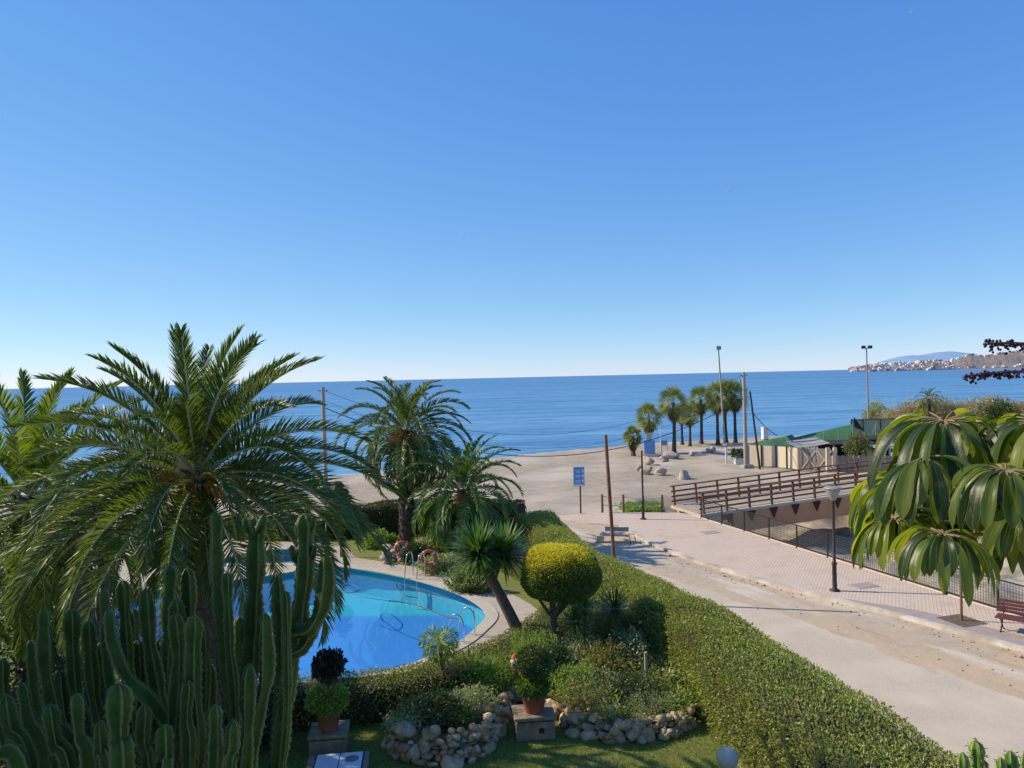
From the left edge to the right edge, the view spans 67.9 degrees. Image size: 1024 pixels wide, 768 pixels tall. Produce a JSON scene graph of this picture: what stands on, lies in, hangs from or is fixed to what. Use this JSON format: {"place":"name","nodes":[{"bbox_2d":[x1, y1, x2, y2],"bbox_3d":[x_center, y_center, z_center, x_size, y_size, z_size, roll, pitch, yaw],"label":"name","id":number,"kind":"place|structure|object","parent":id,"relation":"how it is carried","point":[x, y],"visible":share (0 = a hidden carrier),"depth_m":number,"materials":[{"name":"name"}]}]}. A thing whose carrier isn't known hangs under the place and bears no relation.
{"place":"outdoors","nodes":[
{"label":"outdoors","id":0,"kind":"place"},
{"bbox_2d":[65,539,537,676],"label":"pool deck","id":1,"kind":"structure","parent":0,"point":[521,607],"depth_m":32.35,"materials":[{"name":"stone"}]},
{"bbox_2d":[407,551,464,575],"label":"garden shrub","id":2,"kind":"object","parent":1,"relation":"on","point":[442,564],"visible":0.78,"depth_m":33.13,"materials":[{"name":"green plant"}]},
{"bbox_2d":[435,564,491,595],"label":"garden shrub","id":3,"kind":"object","parent":1,"relation":"on","point":[468,585],"visible":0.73,"depth_m":30.02,"materials":[{"name":"green plant"}]},
{"bbox_2d":[111,547,497,681],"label":"swimming pool","id":4,"kind":"structure","parent":0,"point":[367,633],"depth_m":31.07,"materials":[{"name":"liquid"}]},
{"bbox_2d":[0,535,738,767],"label":"lawn","id":5,"kind":"structure","parent":0,"point":[514,587],"depth_m":17.34,"materials":[{"name":"plant"}]},
{"bbox_2d":[0,635,89,765],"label":"garden shrub","id":6,"kind":"object","parent":5,"relation":"on","point":[18,681],"visible":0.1,"depth_m":17.82,"materials":[{"name":"green plant"}]},
{"bbox_2d":[0,565,118,679],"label":"garden shrub","id":7,"kind":"object","parent":5,"relation":"on","point":[54,646],"visible":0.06,"depth_m":22.19,"materials":[{"name":"green plant"}]},
{"bbox_2d":[47,536,102,643],"bbox_3d":[-10.009,5.955,17.546,1.778,5.333,1.574,-2,1,-33],"label":"yucca tree","id":8,"kind":"object","parent":5,"relation":"on","point":[79,586],"visible":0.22,"depth_m":17.43,"materials":[{"name":"green plant"}]},
{"bbox_2d":[0,367,166,694],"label":"date palm","id":9,"kind":"object","parent":5,"relation":"on","point":[18,446],"visible":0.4,"depth_m":18.05,"materials":[{"name":"green plant"}]},
{"bbox_2d":[79,511,134,692],"bbox_3d":[-10.047,5.722,18.968,1.836,5.753,1.728,-1,1,0],"label":"yucca tree","id":10,"kind":"object","parent":5,"relation":"on","point":[97,622],"visible":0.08,"depth_m":18.89,"materials":[{"name":"green plant"}]},
{"bbox_2d":[0,511,336,767],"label":"candelabra cactus","id":11,"kind":"object","parent":5,"relation":"on","point":[173,709],"visible":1,"depth_m":5.99,"materials":[{"name":"plant"}]},
{"bbox_2d":[0,322,410,765],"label":"date palm","id":12,"kind":"object","parent":5,"relation":"on","point":[185,483],"visible":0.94,"depth_m":14.63,"materials":[{"name":"green plant"}]},
{"bbox_2d":[158,515,325,540],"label":"clipped hedge","id":13,"kind":"object","parent":5,"relation":"on","point":[285,537],"visible":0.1,"depth_m":41.08,"materials":[{"name":"green plant"}]},
{"bbox_2d":[222,681,302,756],"bbox_3d":[-6.261,7.721,17.401,2.859,1.823,2.491,-2,1,-26],"label":"garden shrub","id":14,"kind":"object","parent":5,"relation":"on","point":[267,724],"visible":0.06,"depth_m":17.53,"materials":[{"name":"green plant"}]},
{"bbox_2d":[53,541,587,732],"bbox_3d":[-2.662,7.775,24.751,9.402,1.281,19.864,-1,1,38],"label":"hedge","id":15,"kind":"object","parent":5,"relation":"on","point":[371,697],"visible":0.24,"depth_m":19.34,"materials":[{"name":"green plant"}]},
{"bbox_2d":[307,719,349,755],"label":"stone block","id":16,"kind":"structure","parent":5,"relation":"on","point":[336,741],"depth_m":17.29,"materials":[{"name":"stone"}]},
{"bbox_2d":[303,645,351,732],"bbox_3d":[-4.270,7.016,17.547,1.106,1.940,1.104,-1,1,0],"label":"potted plant","id":17,"kind":"object","parent":16,"relation":"on","point":[329,693],"visible":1,"depth_m":17.40,"materials":[{"name":"plant"}]},
{"bbox_2d":[306,751,369,767],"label":"tiled plinth","id":18,"kind":"structure","parent":5,"relation":"on","point":[359,759],"depth_m":16.41,"materials":[{"name":"tile"}]},
{"bbox_2d":[351,527,398,549],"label":"garden shrub","id":19,"kind":"object","parent":5,"relation":"on","point":[392,538],"visible":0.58,"depth_m":38.59,"materials":[{"name":"green plant"}]},
{"bbox_2d":[332,376,473,546],"bbox_3d":[-5.501,3.961,38.666,6.960,8.848,6.984,-1,1,43],"label":"date palm","id":20,"kind":"object","parent":5,"relation":"on","point":[403,444],"visible":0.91,"depth_m":38.04,"materials":[{"name":"green plant"}]},
{"bbox_2d":[399,540,435,565],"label":"garden shrub","id":21,"kind":"object","parent":5,"relation":"on","point":[415,550],"visible":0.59,"depth_m":35.13,"materials":[{"name":"green plant"}]},
{"bbox_2d":[325,497,526,539],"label":"beachside hedge","id":22,"kind":"object","parent":5,"relation":"on","point":[382,514],"visible":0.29,"depth_m":40.91,"materials":[{"name":"green plant"}]},
{"bbox_2d":[406,528,456,552],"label":"garden shrub","id":23,"kind":"object","parent":5,"relation":"on","point":[436,547],"visible":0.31,"depth_m":37.41,"materials":[{"name":"green plant"}]},
{"bbox_2d":[418,624,461,674],"bbox_3d":[-1.873,7.315,19.692,1.179,2.127,1.189,-1,1,0],"label":"tree","id":24,"kind":"object","parent":5,"relation":"on","point":[444,645],"visible":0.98,"depth_m":19.59,"materials":[{"name":"green plant"}]},
{"bbox_2d":[380,685,516,767],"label":"rockery wall","id":25,"kind":"structure","parent":5,"relation":"on","point":[489,731],"depth_m":17.03,"materials":[{"name":"stone"}]},
{"bbox_2d":[402,434,523,554],"bbox_3d":[-2.446,5.386,36.518,6.142,5.871,5.887,-1,1,0],"label":"date palm","id":26,"kind":"object","parent":5,"relation":"on","point":[460,474],"visible":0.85,"depth_m":35.89,"materials":[{"name":"green plant"}]},
{"bbox_2d":[445,513,533,632],"bbox_3d":[-0.584,6.144,23.020,3.266,4.633,2.494,-2,1,-32],"label":"yucca tree","id":27,"kind":"object","parent":5,"relation":"on","point":[499,549],"visible":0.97,"depth_m":22.76,"materials":[{"name":"green plant"}]},
{"bbox_2d":[258,717,746,767],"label":"grass","id":28,"kind":"structure","parent":5,"relation":"on","point":[546,746],"depth_m":17.14,"materials":[{"name":"plant"}]},
{"bbox_2d":[511,703,555,741],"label":"stone block","id":29,"kind":"structure","parent":5,"relation":"on","point":[527,727],"depth_m":17.73,"materials":[{"name":"grey stone"}]},
{"bbox_2d":[514,641,554,714],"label":"potted plant","id":30,"kind":"object","parent":29,"relation":"on","point":[533,685],"visible":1,"depth_m":17.85,"materials":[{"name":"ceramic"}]},
{"bbox_2d":[545,694,697,744],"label":"rockery wall","id":31,"kind":"structure","parent":5,"relation":"on","point":[665,728],"depth_m":17.80,"materials":[{"name":"stone"}]},
{"bbox_2d":[716,746,737,767],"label":"globe lamp","id":32,"kind":"object","parent":5,"relation":"on","point":[726,757],"visible":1,"depth_m":13.93,"materials":[{"name":"white glass"}]},
{"bbox_2d":[515,508,970,767],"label":"boundary hedge","id":33,"kind":"object","parent":5,"relation":"on","point":[761,703],"visible":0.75,"depth_m":16.84,"materials":[{"name":"green plant"}]},
{"bbox_2d":[387,684,522,748],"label":"bed soil","id":34,"kind":"structure","parent":0,"point":[516,698],"depth_m":17.68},
{"bbox_2d":[379,704,441,737],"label":"garden shrub","id":35,"kind":"object","parent":34,"relation":"on","point":[402,717],"visible":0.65,"depth_m":17.51,"materials":[{"name":"green plant"}]},
{"bbox_2d":[389,682,472,732],"bbox_3d":[-1.889,7.583,17.911,2.267,1.068,1.464,-1,1,0],"label":"garden shrub","id":36,"kind":"object","parent":34,"relation":"on","point":[446,703],"visible":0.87,"depth_m":17.75,"materials":[{"name":"green plant"}]},
{"bbox_2d":[442,702,480,731],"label":"garden shrub","id":37,"kind":"object","parent":34,"relation":"on","point":[464,717],"visible":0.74,"depth_m":17.72,"materials":[{"name":"green plant"}]},
{"bbox_2d":[449,681,502,723],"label":"garden shrub","id":38,"kind":"object","parent":34,"relation":"on","point":[478,705],"visible":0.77,"depth_m":18.08,"materials":[{"name":"green plant"}]},
{"bbox_2d":[459,646,518,698],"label":"garden shrub","id":39,"kind":"object","parent":34,"relation":"on","point":[500,672],"visible":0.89,"depth_m":19.56,"materials":[{"name":"green plant"}]},
{"bbox_2d":[0,368,1023,494],"bbox_3d":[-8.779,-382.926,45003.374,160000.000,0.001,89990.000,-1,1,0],"label":"sea","id":40,"kind":"structure","parent":0,"point":[785,403],"depth_m":269.88,"materials":[{"name":"liquid"}]},
{"bbox_2d":[0,435,1023,611],"bbox_3d":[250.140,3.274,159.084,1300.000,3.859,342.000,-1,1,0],"label":"beach","id":41,"kind":"structure","parent":0,"point":[547,483],"depth_m":59.56,"materials":[{"name":"sand"}]},
{"bbox_2d":[318,387,327,491],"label":"utility pole","id":42,"kind":"object","parent":41,"relation":"on","point":[322,390],"visible":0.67,"depth_m":53.34,"materials":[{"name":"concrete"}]},
{"bbox_2d":[573,467,584,512],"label":"beach sign","id":43,"kind":"object","parent":41,"relation":"on","point":[578,477],"visible":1,"depth_m":46.93,"materials":[{"name":"metal"}]},
{"bbox_2d":[621,425,642,455],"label":"fan palm","id":44,"kind":"object","parent":41,"relation":"on","point":[631,429],"visible":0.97,"depth_m":79.64,"materials":[{"name":"green plant"}]},
{"bbox_2d":[601,494,663,512],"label":"rope fence","id":45,"kind":"object","parent":41,"relation":"on","point":[623,505],"visible":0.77,"depth_m":46.78,"materials":[{"name":"beige wood"}]},
{"bbox_2d":[613,501,664,511],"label":"weeds","id":46,"kind":"object","parent":41,"relation":"on","point":[637,508],"visible":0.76,"depth_m":47.79,"materials":[{"name":"green plant"}]},
{"bbox_2d":[634,402,662,434],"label":"fan palm","id":47,"kind":"object","parent":41,"relation":"on","point":[648,425],"visible":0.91,"depth_m":81.34,"materials":[{"name":"green plant"}]},
{"bbox_2d":[643,433,658,456],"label":"information board","id":48,"kind":"object","parent":41,"relation":"on","point":[649,448],"visible":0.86,"depth_m":78.73,"materials":[{"name":"metal"}]},
{"bbox_2d":[655,384,689,452],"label":"fan palm","id":49,"kind":"object","parent":41,"relation":"on","point":[673,414],"visible":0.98,"depth_m":80.18,"materials":[{"name":"green plant"}]},
{"bbox_2d":[677,404,700,445],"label":"fan palm","id":50,"kind":"object","parent":41,"relation":"on","point":[690,420],"visible":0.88,"depth_m":88.57,"materials":[{"name":"green plant"}]},
{"bbox_2d":[688,385,711,443],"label":"fan palm","id":51,"kind":"object","parent":41,"relation":"on","point":[701,407],"visible":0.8,"depth_m":91.37,"materials":[{"name":"green plant"}]},
{"bbox_2d":[702,379,732,444],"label":"fan palm","id":52,"kind":"object","parent":41,"relation":"on","point":[716,408],"visible":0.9,"depth_m":89.75,"materials":[{"name":"green plant"}]},
{"bbox_2d":[713,377,739,442],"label":"fan palm","id":53,"kind":"object","parent":41,"relation":"on","point":[725,384],"visible":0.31,"depth_m":91.67,"materials":[{"name":"green plant"}]},
{"bbox_2d":[723,378,750,442],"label":"fan palm","id":54,"kind":"object","parent":41,"relation":"on","point":[735,409],"visible":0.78,"depth_m":91.32,"materials":[{"name":"green plant"}]},
{"bbox_2d":[739,372,754,468],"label":"utility pole","id":55,"kind":"object","parent":41,"relation":"on","point":[745,465],"visible":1,"depth_m":67.71,"materials":[{"name":"concrete"}]},
{"bbox_2d":[326,398,742,456],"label":"cable","id":56,"kind":"object","parent":55,"relation":"attached to","point":[573,454],"visible":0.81,"depth_m":61.63,"materials":[{"name":"rubber"}]},
{"bbox_2d":[748,445,797,468],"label":"canvas fence","id":57,"kind":"object","parent":41,"relation":"on","point":[775,456],"visible":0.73,"depth_m":67.44,"materials":[{"name":"white fabric"}]},
{"bbox_2d":[751,435,803,447],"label":"shade net","id":58,"kind":"object","parent":41,"relation":"on","point":[780,441],"visible":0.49,"depth_m":74.32,"materials":[{"name":"green fabric"}]},
{"bbox_2d":[669,457,891,529],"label":"footbridge","id":59,"kind":"object","parent":41,"relation":"on","point":[800,504],"visible":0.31,"depth_m":47.70,"materials":[{"name":"wood"}]},
{"bbox_2d":[786,437,829,468],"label":"awning","id":60,"kind":"object","parent":41,"relation":"on","point":[808,442],"visible":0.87,"depth_m":66.11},
{"bbox_2d":[797,446,836,472],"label":"plot gate","id":61,"kind":"structure","parent":41,"relation":"on","point":[807,457],"depth_m":64.08,"materials":[{"name":"wood"}]},
{"bbox_2d":[795,423,898,447],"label":"net screen","id":62,"kind":"object","parent":41,"relation":"on","point":[841,433],"visible":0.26,"depth_m":88.29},
{"bbox_2d":[818,440,875,454],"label":"shed","id":63,"kind":"structure","parent":41,"relation":"on","point":[832,444],"depth_m":75.92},
{"bbox_2d":[841,430,873,457],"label":"fruit tree","id":64,"kind":"object","parent":41,"relation":"on","point":[857,445],"visible":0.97,"depth_m":63.67,"materials":[{"name":"green plant"}]},
{"bbox_2d":[692,514,1023,616],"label":"embankment wall","id":65,"kind":"structure","parent":41,"relation":"on","point":[930,588],"depth_m":32.20,"materials":[{"name":"concrete"}]},
{"bbox_2d":[700,499,1023,615],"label":"riverside fence","id":66,"kind":"object","parent":65,"relation":"on","point":[705,509],"visible":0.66,"depth_m":34.39,"materials":[{"name":"black metal"}]},
{"bbox_2d":[836,455,891,471],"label":"board fence","id":67,"kind":"object","parent":41,"relation":"on","point":[844,459],"visible":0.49,"depth_m":62.95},
{"bbox_2d":[860,397,891,418],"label":"round bush","id":68,"kind":"object","parent":41,"relation":"on","point":[873,410],"visible":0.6,"depth_m":107.60,"materials":[{"name":"green plant"}]},
{"bbox_2d":[851,417,920,432],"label":"net enclosure","id":69,"kind":"object","parent":41,"relation":"on","point":[866,425],"visible":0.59,"depth_m":94.04,"materials":[{"name":"green fabric"}]},
{"bbox_2d":[888,398,939,419],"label":"reed clump","id":70,"kind":"object","parent":41,"relation":"on","point":[907,406],"visible":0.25,"depth_m":95.88,"materials":[{"name":"green plant"}]},
{"bbox_2d":[914,387,943,424],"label":"palm","id":71,"kind":"object","parent":41,"relation":"on","point":[927,406],"visible":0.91,"depth_m":92.88,"materials":[{"name":"green plant"}]},
{"bbox_2d":[901,394,959,432],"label":"reed clump","id":72,"kind":"object","parent":41,"relation":"on","point":[944,405],"visible":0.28,"depth_m":93.77,"materials":[{"name":"green plant"}]},
{"bbox_2d":[941,397,993,432],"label":"reed clump","id":73,"kind":"object","parent":41,"relation":"on","point":[965,406],"visible":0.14,"depth_m":91.61,"materials":[{"name":"green plant"}]},
{"bbox_2d":[963,393,1016,433],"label":"reed clump","id":74,"kind":"object","parent":41,"relation":"on","point":[988,397],"visible":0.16,"depth_m":90.54,"materials":[{"name":"green plant"}]},
{"bbox_2d":[976,397,1023,430],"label":"dark tree","id":75,"kind":"object","parent":41,"relation":"on","point":[1000,409],"visible":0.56,"depth_m":87.65,"materials":[{"name":"green plant"}]},
{"bbox_2d":[0,0,1023,388],"label":"sky","id":76,"kind":"structure","parent":0,"point":[310,176],"materials":[{"name":"blue"}]},
{"bbox_2d":[549,630,697,730],"bbox_3d":[2.756,8.042,22.648,4.056,0.001,9.848,-1,1,0],"label":"flower bed","id":77,"kind":"object","parent":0,"point":[574,706],"visible":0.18,"depth_m":19.06,"materials":[{"name":"soil"}]},
{"bbox_2d":[503,628,558,682],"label":"garden shrub","id":78,"kind":"object","parent":77,"relation":"on","point":[531,640],"visible":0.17,"depth_m":20.83,"materials":[{"name":"green plant"}]},
{"bbox_2d":[540,636,571,678],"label":"garden shrub","id":79,"kind":"object","parent":77,"relation":"on","point":[559,650],"visible":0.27,"depth_m":21.08,"materials":[{"name":"green plant"}]},
{"bbox_2d":[520,542,602,642],"bbox_3d":[1.467,6.498,22.334,2.464,3.671,2.334,-1,1,0],"label":"topiary tree","id":80,"kind":"object","parent":77,"relation":"on","point":[558,574],"visible":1,"depth_m":21.65,"materials":[{"name":"green plant"}]},
{"bbox_2d":[553,603,592,644],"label":"yucca plant","id":81,"kind":"object","parent":77,"relation":"on","point":[575,613],"visible":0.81,"depth_m":21.98,"materials":[{"name":"green plant"}]},
{"bbox_2d":[548,655,609,700],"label":"garden shrub","id":82,"kind":"object","parent":77,"relation":"on","point":[570,671],"visible":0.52,"depth_m":19.71,"materials":[{"name":"green plant"}]},
{"bbox_2d":[553,631,608,676],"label":"garden shrub","id":83,"kind":"object","parent":77,"relation":"on","point":[580,641],"visible":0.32,"depth_m":21.28,"materials":[{"name":"green plant"}]},
{"bbox_2d":[557,589,612,637],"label":"garden shrub","id":84,"kind":"object","parent":77,"relation":"on","point":[581,621],"visible":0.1,"depth_m":23.66,"materials":[{"name":"green plant"}]},
{"bbox_2d":[569,596,600,639],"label":"yucca plant","id":85,"kind":"object","parent":77,"relation":"on","point":[588,604],"visible":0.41,"depth_m":22.80,"materials":[{"name":"green plant"}]},
{"bbox_2d":[567,666,632,708],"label":"garden shrub","id":86,"kind":"object","parent":77,"relation":"on","point":[593,691],"visible":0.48,"depth_m":19.12,"materials":[{"name":"green plant"}]},
{"bbox_2d":[566,634,643,681],"bbox_3d":[2.504,7.571,20.695,2.166,1.182,2.239,-1,1,17],"label":"garden shrub","id":87,"kind":"object","parent":77,"relation":"on","point":[609,659],"visible":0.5,"depth_m":20.59,"materials":[{"name":"green plant"}]},
{"bbox_2d":[583,617,630,662],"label":"yucca plant","id":88,"kind":"object","parent":77,"relation":"on","point":[605,631],"visible":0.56,"depth_m":21.40,"materials":[{"name":"green plant"}]},
{"bbox_2d":[586,589,636,639],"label":"garden shrub","id":89,"kind":"object","parent":77,"relation":"on","point":[602,609],"visible":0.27,"depth_m":23.21,"materials":[{"name":"green plant"}]},
{"bbox_2d":[591,586,635,650],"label":"yucca plant","id":90,"kind":"object","parent":77,"relation":"on","point":[616,609],"visible":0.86,"depth_m":21.64,"materials":[{"name":"green plant"}]},
{"bbox_2d":[581,666,663,713],"bbox_3d":[2.755,7.663,19.243,2.071,0.963,1.578,-1,1,0],"label":"garden shrub","id":91,"kind":"object","parent":77,"relation":"on","point":[639,682],"visible":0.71,"depth_m":19.06,"materials":[{"name":"green plant"}]},
{"bbox_2d":[592,620,654,673],"bbox_3d":[3.102,7.394,21.253,2.159,1.498,1.744,-1,1,0],"label":"garden shrub","id":92,"kind":"object","parent":77,"relation":"on","point":[628,644],"visible":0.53,"depth_m":21.13,"materials":[{"name":"green plant"}]},
{"bbox_2d":[546,624,701,730],"bbox_3d":[2.618,7.737,21.736,4.506,0.819,8.571,-1,1,0],"label":"ground cover","id":93,"kind":"object","parent":77,"relation":"on","point":[671,681],"visible":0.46,"depth_m":18.95,"materials":[{"name":"green plant"}]},
{"bbox_2d":[620,686,676,716],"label":"garden shrub","id":94,"kind":"object","parent":77,"relation":"on","point":[656,703],"visible":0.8,"depth_m":18.45,"materials":[{"name":"green plant"}]},
{"bbox_2d":[515,520,1023,766],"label":"verge","id":95,"kind":"structure","parent":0,"point":[878,633],"depth_m":25.42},
{"bbox_2d":[604,434,615,562],"bbox_3d":[3.704,5.023,28.346,0.429,6.299,0.150,-1,1,0],"label":"iron pole","id":96,"kind":"object","parent":95,"relation":"on","point":[609,496],"visible":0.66,"depth_m":28.29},
{"bbox_2d":[596,527,635,543],"bbox_3d":[5.301,7.681,38.607,1.972,0.734,0.620,-1,1,12],"label":"concrete bench","id":97,"kind":"object","parent":95,"relation":"on","point":[625,532],"visible":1,"depth_m":38.52,"materials":[{"name":"grey concrete"}]},
{"bbox_2d":[557,512,1023,635],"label":"promenade","id":98,"kind":"structure","parent":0,"point":[747,553],"depth_m":33.52,"materials":[{"name":"concrete"}]},
{"bbox_2d":[619,524,1023,652],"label":"kerb","id":99,"kind":"structure","parent":98,"relation":"on","point":[986,639],"depth_m":27.52,"materials":[{"name":"concrete"}]},
{"bbox_2d":[823,486,841,591],"bbox_3d":[12.296,5.907,29.040,0.680,4.000,0.680,-1,1,0],"label":"street lamp","id":100,"kind":"object","parent":98,"relation":"on","point":[832,492],"visible":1,"depth_m":28.98,"materials":[{"name":"brown metal"}]},
{"bbox_2d":[936,578,987,627],"bbox_3d":[15.023,6.246,25.266,1.183,3.364,1.269,-1,1,-18],"label":"young tree","id":101,"kind":"object","parent":98,"relation":"on","point":[961,619],"visible":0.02,"depth_m":25.25,"materials":[{"name":"brown plant"}]},
{"bbox_2d":[994,598,1023,631],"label":"park bench","id":102,"kind":"object","parent":98,"relation":"on","point":[1001,616],"visible":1,"depth_m":24.29,"materials":[{"name":"red wood"}]},
{"bbox_2d":[630,569,1023,767],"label":"road","id":103,"kind":"structure","parent":0,"point":[955,715],"depth_m":20.10,"materials":[{"name":"concrete"}]},
{"bbox_2d":[871,351,977,364],"bbox_3d":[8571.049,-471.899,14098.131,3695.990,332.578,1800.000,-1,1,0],"label":"mountain","id":104,"kind":"structure","parent":0,"point":[946,356],"depth_m":14660.30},
{"bbox_2d":[842,598,1023,645],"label":"path","id":105,"kind":"structure","parent":0,"point":[999,635],"depth_m":24.68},
{"bbox_2d":[848,338,1023,606],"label":"umbrella tree","id":106,"kind":"object","parent":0,"point":[947,502],"visible":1,"depth_m":2.29,"materials":[{"name":"green plant"}]},
{"bbox_2d":[848,352,1023,371],"bbox_3d":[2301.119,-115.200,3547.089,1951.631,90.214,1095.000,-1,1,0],"label":"headland","id":107,"kind":"structure","parent":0,"point":[1009,360],"depth_m":3228.18,"materials":[{"name":"stone"}]},
{"bbox_2d":[954,737,1023,767],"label":"cactus","id":108,"kind":"object","parent":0,"point":[977,752],"visible":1,"depth_m":4.30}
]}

